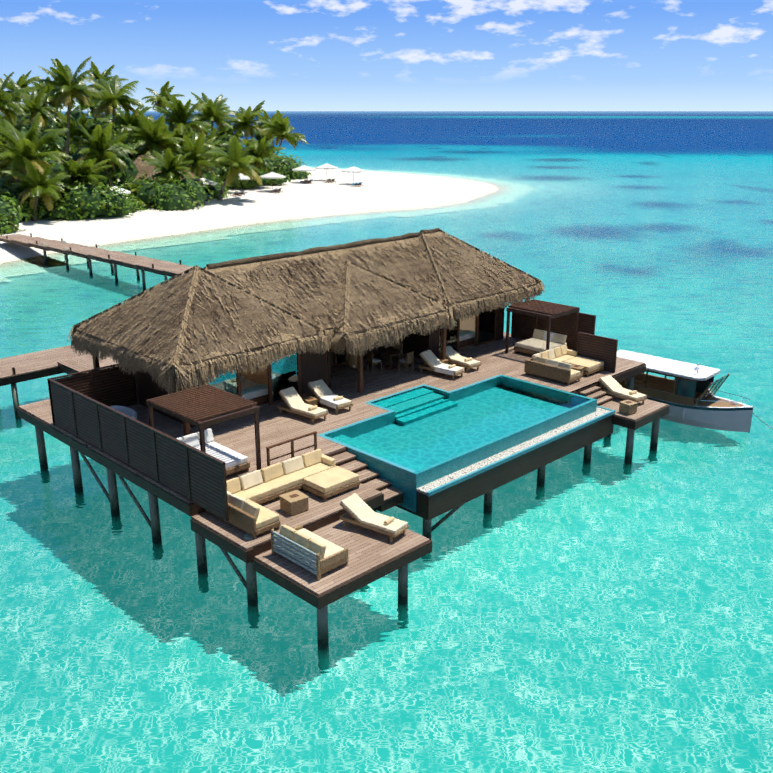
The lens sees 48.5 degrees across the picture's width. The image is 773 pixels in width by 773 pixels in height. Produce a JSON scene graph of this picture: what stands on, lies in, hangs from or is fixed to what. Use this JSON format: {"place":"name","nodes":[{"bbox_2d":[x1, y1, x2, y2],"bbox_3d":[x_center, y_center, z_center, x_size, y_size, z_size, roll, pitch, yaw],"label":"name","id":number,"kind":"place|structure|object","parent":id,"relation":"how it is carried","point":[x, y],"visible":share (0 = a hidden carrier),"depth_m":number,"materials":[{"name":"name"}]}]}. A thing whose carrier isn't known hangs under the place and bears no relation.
{"place":"outdoors","nodes":[
{"label":"outdoors","id":0,"kind":"place"},
{"bbox_2d":[0,168,498,263],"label":"sandy beach","id":1,"kind":"structure","parent":0,"point":[318,196],"depth_m":121.69,"materials":[{"name":"white sand"}]},
{"bbox_2d":[5,176,31,186],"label":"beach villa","id":2,"kind":"object","parent":1,"relation":"on","point":[14,179],"visible":0.02,"depth_m":115.70,"materials":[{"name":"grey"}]},
{"bbox_2d":[11,241,167,417],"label":"boardwalk posts","id":3,"kind":"object","parent":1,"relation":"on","point":[14,385],"visible":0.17,"depth_m":70.99,"materials":[{"name":"brown wood"}]},
{"bbox_2d":[0,233,193,385],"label":"jetty walkways","id":4,"kind":"structure","parent":3,"relation":"on","point":[36,365],"depth_m":43.06,"materials":[{"name":"brown wood"}]},
{"bbox_2d":[110,186,130,193],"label":"beach umbrella","id":5,"kind":"object","parent":1,"relation":"on","point":[127,192],"visible":0.33,"depth_m":111.55,"materials":[{"name":"white fabric"}]},
{"bbox_2d":[0,56,308,220],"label":"palm trees","id":6,"kind":"object","parent":1,"relation":"on","point":[21,156],"visible":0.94,"depth_m":123.93,"materials":[{"name":"green plant"}]},
{"bbox_2d":[0,101,313,234],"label":"bushes","id":7,"kind":"object","parent":1,"relation":"on","point":[85,201],"visible":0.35,"depth_m":114.17,"materials":[{"name":"green plant"}]},
{"bbox_2d":[127,155,203,186],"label":"thatched hut","id":8,"kind":"object","parent":1,"relation":"on","point":[140,164],"visible":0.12,"depth_m":121.92,"materials":[{"name":"brown"}]},
{"bbox_2d":[200,178,216,187],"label":"beach umbrella","id":9,"kind":"object","parent":1,"relation":"on","point":[210,182],"visible":0.5,"depth_m":124.82,"materials":[{"name":"white fabric"}]},
{"bbox_2d":[230,191,244,196],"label":"beach loungers","id":10,"kind":"object","parent":1,"relation":"on","point":[235,193],"visible":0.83,"depth_m":129.95,"materials":[{"name":"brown wood"}]},
{"bbox_2d":[238,173,252,179],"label":"beach umbrella","id":11,"kind":"object","parent":1,"relation":"on","point":[242,177],"visible":0.33,"depth_m":133.21,"materials":[{"name":"white fabric"}]},
{"bbox_2d":[260,172,284,185],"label":"beach umbrella","id":12,"kind":"object","parent":1,"relation":"on","point":[272,175],"visible":0.88,"depth_m":135.92,"materials":[{"name":"white fabric"}]},
{"bbox_2d":[267,188,282,192],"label":"beach loungers","id":13,"kind":"object","parent":1,"relation":"on","point":[275,190],"visible":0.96,"depth_m":134.91,"materials":[{"name":"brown wood"}]},
{"bbox_2d":[292,165,315,180],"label":"beach umbrella","id":14,"kind":"object","parent":1,"relation":"on","point":[303,168],"visible":1,"depth_m":151.07,"materials":[{"name":"white fabric"}]},
{"bbox_2d":[300,179,312,183],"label":"beach loungers","id":15,"kind":"object","parent":1,"relation":"on","point":[307,181],"visible":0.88,"depth_m":150.83,"materials":[{"name":"brown wood"}]},
{"bbox_2d":[315,163,337,168],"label":"beach umbrella","id":16,"kind":"object","parent":1,"relation":"on","point":[326,166],"visible":0.92,"depth_m":156.64,"materials":[{"name":"white fabric"}]},
{"bbox_2d":[323,178,335,182],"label":"beach loungers","id":17,"kind":"object","parent":1,"relation":"on","point":[330,180],"visible":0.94,"depth_m":152.82,"materials":[{"name":"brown wood"}]},
{"bbox_2d":[342,166,364,183],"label":"beach umbrella","id":18,"kind":"object","parent":1,"relation":"on","point":[353,169],"visible":0.96,"depth_m":149.38,"materials":[{"name":"white fabric"}]},
{"bbox_2d":[349,182,362,186],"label":"beach loungers","id":19,"kind":"object","parent":1,"relation":"on","point":[357,183],"visible":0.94,"depth_m":146.18,"materials":[{"name":"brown wood"}]},
{"bbox_2d":[118,305,504,427],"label":"villa walls","id":20,"kind":"structure","parent":0,"point":[298,372],"depth_m":35.04,"materials":[{"name":"brown wood"}]},
{"bbox_2d":[67,228,544,393],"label":"thatched roof","id":21,"kind":"structure","parent":20,"relation":"on","point":[192,327],"depth_m":33.75,"materials":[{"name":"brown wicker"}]},
{"bbox_2d":[345,350,356,368],"bbox_3d":[-1.365,-1.952,36.476,0.840,2.400,0.705,-17,24,-42],"label":"hanging chair","id":22,"kind":"object","parent":21,"relation":"hanging from","point":[351,361],"visible":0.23,"depth_m":36.43,"materials":[{"name":"wicker"}]},
{"bbox_2d":[0,111,772,772],"bbox_3d":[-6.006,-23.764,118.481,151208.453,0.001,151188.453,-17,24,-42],"label":"sea","id":23,"kind":"structure","parent":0,"point":[606,609],"depth_m":27.00,"materials":[{"name":"teal liquid"}]},
{"bbox_2d":[617,350,752,431],"bbox_3d":[13.341,0.112,40.160,2.463,3.140,7.537,-17,24,-42],"label":"motor launch","id":24,"kind":"object","parent":23,"relation":"on","point":[687,396],"visible":0.58,"depth_m":38.98,"materials":[{"name":"white paint"}]},
{"bbox_2d":[0,0,772,110],"label":"sky","id":25,"kind":"structure","parent":0,"point":[290,55],"materials":[{"name":"blue"}]},
{"label":"lagoon sea bed","id":26,"kind":"structure","parent":0,"visible":0},
{"bbox_2d":[35,376,659,648],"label":"support stilts","id":27,"kind":"object","parent":26,"relation":"on","point":[249,582],"visible":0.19,"depth_m":28.69,"materials":[{"name":"black wood"}]},
{"bbox_2d":[17,332,669,608],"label":"villa decks","id":28,"kind":"object","parent":27,"relation":"on","point":[373,555],"visible":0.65,"depth_m":29.35,"materials":[{"name":"brown wood"}]},
{"bbox_2d":[109,405,136,419],"bbox_3d":[-9.678,1.151,31.360,0.840,0.520,1.700,-17,24,-42],"label":"bathtub","id":29,"kind":"object","parent":28,"relation":"on","point":[130,412],"visible":0.31,"depth_m":31.70,"materials":[{"name":"white ceramic"}]},
{"bbox_2d":[47,364,228,520],"bbox_3d":[-7.199,1.392,28.736,3.395,1.765,11.045,-17,24,-42],"label":"privacy fence","id":30,"kind":"object","parent":28,"relation":"on","point":[80,403],"visible":0.98,"depth_m":27.75,"materials":[{"name":"brown wood"}]},
{"bbox_2d":[146,384,260,469],"bbox_3d":[-5.822,1.549,27.407,2.300,2.280,3.064,-17,24,-42],"label":"pergola","id":31,"kind":"object","parent":28,"relation":"on","point":[196,406],"visible":0.98,"depth_m":26.84,"materials":[{"name":"brown wood"}]},
{"bbox_2d":[176,429,249,475],"bbox_3d":[-5.769,2.213,27.564,1.700,0.918,2.300,-17,24,-42],"label":"daybed","id":32,"kind":"object","parent":28,"relation":"on","point":[234,461],"visible":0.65,"depth_m":27.69,"materials":[{"name":"fabric"}]},
{"bbox_2d":[235,373,268,404],"bbox_3d":[-6.026,0.023,33.991,2.100,1.100,2.200,-17,24,-42],"label":"bed","id":33,"kind":"object","parent":28,"relation":"on","point":[254,392],"visible":0.19,"depth_m":33.70,"materials":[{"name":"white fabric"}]},
{"bbox_2d":[207,449,359,538],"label":"lounge sofa","id":34,"kind":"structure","parent":28,"relation":"on","point":[318,472],"depth_m":26.50,"materials":[{"name":"fabric"}]},
{"bbox_2d":[266,431,316,466],"bbox_3d":[-3.049,2.133,27.828,2.030,0.910,0.080,-17,24,-42],"label":"deck railing","id":35,"kind":"object","parent":28,"relation":"on","point":[292,440],"visible":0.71,"depth_m":27.74,"materials":[{"name":"brown wood"}]},
{"bbox_2d":[279,490,308,514],"bbox_3d":[-2.772,3.491,25.771,0.660,0.480,0.660,-14,23,-37],"label":"coffee table","id":36,"kind":"object","parent":28,"relation":"on","point":[294,502],"visible":1,"depth_m":25.60,"materials":[{"name":"wicker"}]},
{"bbox_2d":[277,386,327,423],"bbox_3d":[-3.169,0.679,32.297,2.000,0.946,0.730,14,23,37],"label":"lounger","id":37,"kind":"object","parent":28,"relation":"on","point":[293,401],"visible":1,"depth_m":32.30,"materials":[{"name":"fabric"}]},
{"bbox_2d":[271,525,348,579],"bbox_3d":[-2.092,4.355,23.428,1.150,0.867,2.000,-17,24,-42],"label":"outdoor sofa","id":38,"kind":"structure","parent":28,"relation":"on","point":[310,551],"depth_m":23.03,"materials":[{"name":"fabric"}]},
{"bbox_2d":[302,396,317,405],"bbox_3d":[-2.975,0.655,33.231,0.460,0.420,0.460,-14,23,-38],"label":"side table","id":39,"kind":"object","parent":28,"relation":"on","point":[310,400],"visible":0.6,"depth_m":33.09,"materials":[{"name":"brown wood"}]},
{"bbox_2d":[92,298,529,435],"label":"roof support posts","id":40,"kind":"object","parent":28,"relation":"on","point":[186,428],"visible":0.25,"depth_m":34.91,"materials":[{"name":"brown wood"}]},
{"bbox_2d":[307,379,352,413],"bbox_3d":[-2.224,0.386,33.417,0.760,0.819,2.009,-15,23,-38],"label":"lounger","id":41,"kind":"object","parent":28,"relation":"on","point":[322,392],"visible":0.94,"depth_m":33.39,"materials":[{"name":"fabric"}]},
{"bbox_2d":[340,493,408,542],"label":"sun lounger","id":42,"kind":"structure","parent":28,"relation":"on","point":[359,510],"depth_m":25.08,"materials":[{"name":"fabric"}]},
{"bbox_2d":[367,342,413,372],"bbox_3d":[0.303,-1.236,38.338,2.228,0.900,1.869,-17,24,-42],"label":"dining set","id":43,"kind":"object","parent":28,"relation":"on","point":[396,350],"visible":0.98,"depth_m":38.11,"materials":[{"name":"brown wood"}]},
{"bbox_2d":[418,350,464,379],"bbox_3d":[2.393,-0.969,37.488,2.000,0.909,0.760,14,22,36],"label":"lounger","id":44,"kind":"object","parent":28,"relation":"on","point":[433,362],"visible":1,"depth_m":37.46,"materials":[{"name":"fabric"}]},
{"bbox_2d":[439,358,448,363],"bbox_3d":[2.477,-1.020,38.449,0.460,0.420,0.460,-15,23,-39],"label":"side table","id":45,"kind":"object","parent":28,"relation":"on","point":[444,361],"visible":0.38,"depth_m":38.30,"materials":[{"name":"brown wood"}]},
{"bbox_2d":[438,346,480,371],"bbox_3d":[3.275,-1.241,38.655,0.730,0.714,2.050,-14,23,-38],"label":"lounger","id":46,"kind":"object","parent":28,"relation":"on","point":[453,356],"visible":0.94,"depth_m":38.42,"materials":[{"name":"fabric"}]},
{"bbox_2d":[459,329,474,347],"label":"bed","id":47,"kind":"object","parent":28,"relation":"on","point":[466,337],"visible":0.1,"depth_m":42.07,"materials":[{"name":"white wood"}]},
{"bbox_2d":[514,329,567,354],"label":"daybed","id":48,"kind":"object","parent":28,"relation":"on","point":[536,344],"visible":0.73,"depth_m":40.68,"materials":[{"name":"fabric"}]},
{"bbox_2d":[505,299,579,352],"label":"pergola","id":49,"kind":"object","parent":28,"relation":"on","point":[550,309],"visible":0.98,"depth_m":40.09,"materials":[{"name":"brown wood"}]},
{"bbox_2d":[524,345,603,384],"bbox_3d":[7.877,-1.006,37.660,2.940,0.876,2.320,-17,24,-42],"label":"sofa","id":50,"kind":"object","parent":28,"relation":"on","point":[556,363],"visible":1,"depth_m":37.19,"materials":[{"name":"fabric"}]},
{"bbox_2d":[511,301,617,372],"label":"privacy fence","id":51,"kind":"object","parent":28,"relation":"on","point":[591,344],"visible":0.58,"depth_m":40.62,"materials":[{"name":"brown wood"}]},
{"bbox_2d":[571,364,584,376],"bbox_3d":[8.271,-0.686,37.345,0.640,0.460,0.640,13,22,35],"label":"coffee table","id":52,"kind":"object","parent":28,"relation":"on","point":[578,368],"visible":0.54,"depth_m":37.10,"materials":[{"name":"wicker"}]},
{"bbox_2d":[599,375,646,402],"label":"deck lounger","id":53,"kind":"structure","parent":28,"relation":"on","point":[612,385],"depth_m":36.09,"materials":[{"name":"fabric"}]},
{"bbox_2d":[619,400,637,414],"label":"side table","id":54,"kind":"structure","parent":28,"relation":"on","point":[628,407],"depth_m":34.41,"materials":[{"name":"wicker"}]},
{"bbox_2d":[318,375,615,519],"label":"swimming pool","id":55,"kind":"structure","parent":27,"relation":"on","point":[440,488],"depth_m":29.85,"materials":[{"name":"tile"}]},
{"bbox_2d":[325,376,589,470],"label":"swimming pool water","id":56,"kind":"structure","parent":55,"relation":"in","point":[420,428],"depth_m":32.17,"materials":[{"name":"teal liquid"}]}
]}

